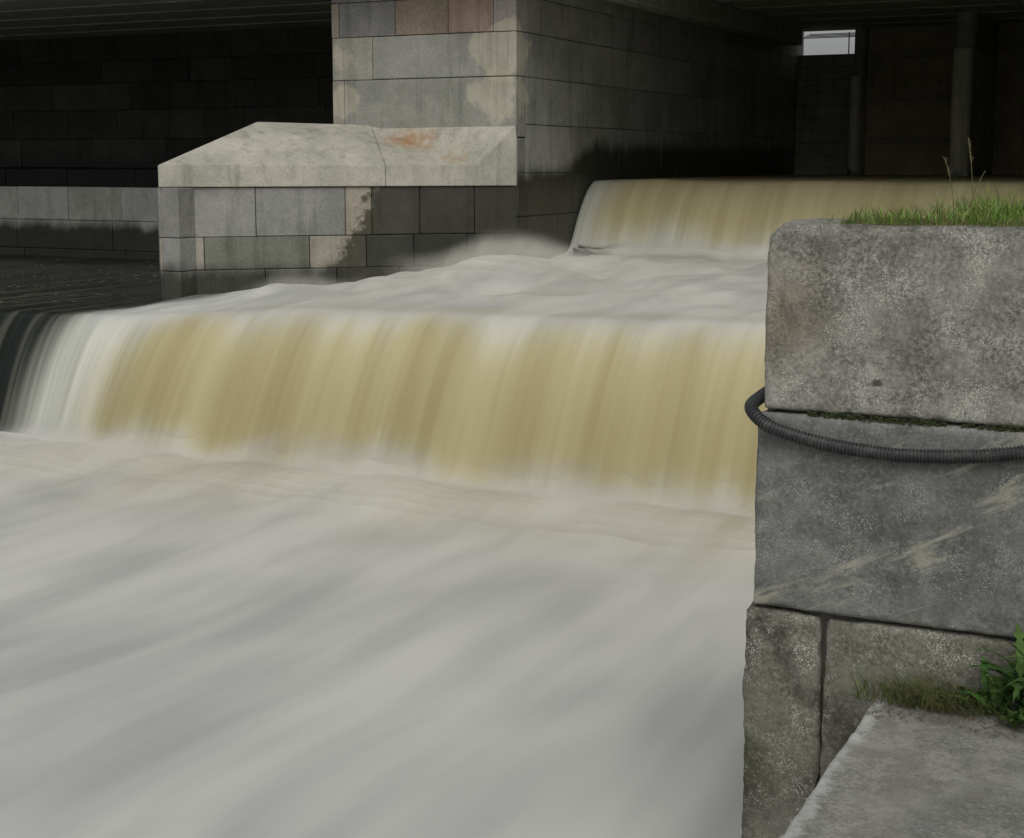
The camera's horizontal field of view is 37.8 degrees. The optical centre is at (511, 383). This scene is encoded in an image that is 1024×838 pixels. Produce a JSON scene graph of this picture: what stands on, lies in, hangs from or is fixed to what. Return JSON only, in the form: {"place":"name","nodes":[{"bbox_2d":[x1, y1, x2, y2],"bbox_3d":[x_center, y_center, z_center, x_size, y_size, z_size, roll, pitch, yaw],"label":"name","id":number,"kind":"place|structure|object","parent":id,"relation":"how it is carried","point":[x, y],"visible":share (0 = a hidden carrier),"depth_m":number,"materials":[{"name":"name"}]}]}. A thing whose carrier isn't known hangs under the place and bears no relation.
{"place":"outdoors","nodes":[
{"label":"outdoors","id":0,"kind":"place"},
{"bbox_2d":[0,174,1023,837],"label":"river water","id":1,"kind":"structure","parent":0,"point":[464,548],"depth_m":11.52,"materials":[{"name":"white liquid"}]},
{"bbox_2d":[0,256,160,302],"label":"floating debris","id":2,"kind":"object","parent":1,"relation":"on","point":[80,280],"visible":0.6,"depth_m":21.23,"materials":[{"name":"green plant"}]},
{"bbox_2d":[803,30,854,54],"label":"sky","id":3,"kind":"structure","parent":0,"point":[815,46],"materials":[{"name":"white"}]},
{"bbox_2d":[828,181,1023,226],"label":"grass","id":4,"kind":"structure","parent":0,"point":[984,215],"depth_m":4.78,"materials":[{"name":"green plant"}]},
{"bbox_3d":[12.368,-2.689,19.823,7.304,5.700,13.200,4,9,26],"label":"bridge abutment","id":5,"kind":"object","parent":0,"visible":0},
{"bbox_2d":[0,0,1023,45],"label":"road bridge","id":6,"kind":"structure","parent":5,"relation":"on","point":[785,22],"depth_m":25.75,"materials":[{"name":"concrete"}]},
{"label":"ground","id":7,"kind":"structure","parent":0,"visible":0},
{"bbox_2d":[779,692,1023,837],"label":"stone ledge","id":8,"kind":"object","parent":7,"relation":"on","point":[883,776],"visible":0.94,"depth_m":4.07,"materials":[{"name":"stone"}]},
{"bbox_2d":[803,656,1023,738],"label":"dry grass tuft","id":9,"kind":"object","parent":8,"relation":"on","point":[929,704],"visible":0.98,"depth_m":4.62,"materials":[{"name":"green plant"}]},
{"bbox_2d":[952,624,1023,728],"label":"leafy weed","id":10,"kind":"object","parent":8,"relation":"on","point":[1007,684],"visible":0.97,"depth_m":4.53,"materials":[{"name":"green plant"}]},
{"bbox_3d":[-11.042,-2.470,28.980,44.700,2.780,17.300,4,9,26],"label":"stone weir","id":11,"kind":"object","parent":7,"relation":"on","visible":0},
{"bbox_2d":[0,186,159,259],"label":"stone sill wall","id":12,"kind":"structure","parent":11,"relation":"attached to","point":[108,222],"depth_m":25.75,"materials":[{"name":"grey stone"}]},
{"bbox_2d":[0,25,333,187],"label":"under bridge wall","id":13,"kind":"structure","parent":12,"relation":"on","point":[119,111],"depth_m":30.21,"materials":[{"name":"stone"}]},
{"bbox_2d":[157,0,803,299],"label":"bridge pier","id":14,"kind":"structure","parent":11,"relation":"on","point":[456,131],"depth_m":18.76,"materials":[{"name":"stone"}]},
{"bbox_2d":[770,409,1023,781],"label":"joint","id":15,"kind":"object","parent":11,"relation":"on","point":[826,617],"visible":0.03,"depth_m":4.88,"materials":[{"name":"black"}]},
{"bbox_2d":[741,601,1023,837],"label":"stones","id":16,"kind":"object","parent":15,"relation":"on","point":[796,740],"visible":0.5,"depth_m":4.92,"materials":[{"name":"stone"}]},
{"bbox_2d":[753,408,1023,638],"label":"stone","id":17,"kind":"object","parent":16,"relation":"on","point":[936,545],"visible":0.78,"depth_m":4.72,"materials":[{"name":"stone"}]},
{"bbox_2d":[744,386,1023,463],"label":"corrugated conduit","id":18,"kind":"object","parent":17,"relation":"on","point":[754,413],"visible":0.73,"depth_m":4.67,"materials":[{"name":"plastic"}]},
{"bbox_2d":[764,218,1023,427],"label":"top stone","id":19,"kind":"object","parent":17,"relation":"on","point":[924,322],"visible":0.89,"depth_m":4.64,"materials":[{"name":"stone"}]},
{"bbox_2d":[807,411,1023,432],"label":"seam moss","id":20,"kind":"object","parent":17,"relation":"on","point":[902,421],"visible":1,"depth_m":4.65,"materials":[{"name":"green plant"}]},
{"bbox_2d":[846,218,1023,225],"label":"soil","id":21,"kind":"structure","parent":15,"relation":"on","point":[933,222],"depth_m":4.71,"materials":[{"name":"brown soil"}]},
{"bbox_2d":[930,137,1023,220],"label":"seeding grass stems","id":22,"kind":"object","parent":21,"relation":"on","point":[945,162],"visible":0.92,"depth_m":4.80,"materials":[{"name":"green plant"}]},
{"bbox_2d":[795,12,1023,175],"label":"sluice gate","id":23,"kind":"structure","parent":11,"relation":"on","point":[920,100],"depth_m":28.36,"materials":[{"name":"metal"}]}
]}

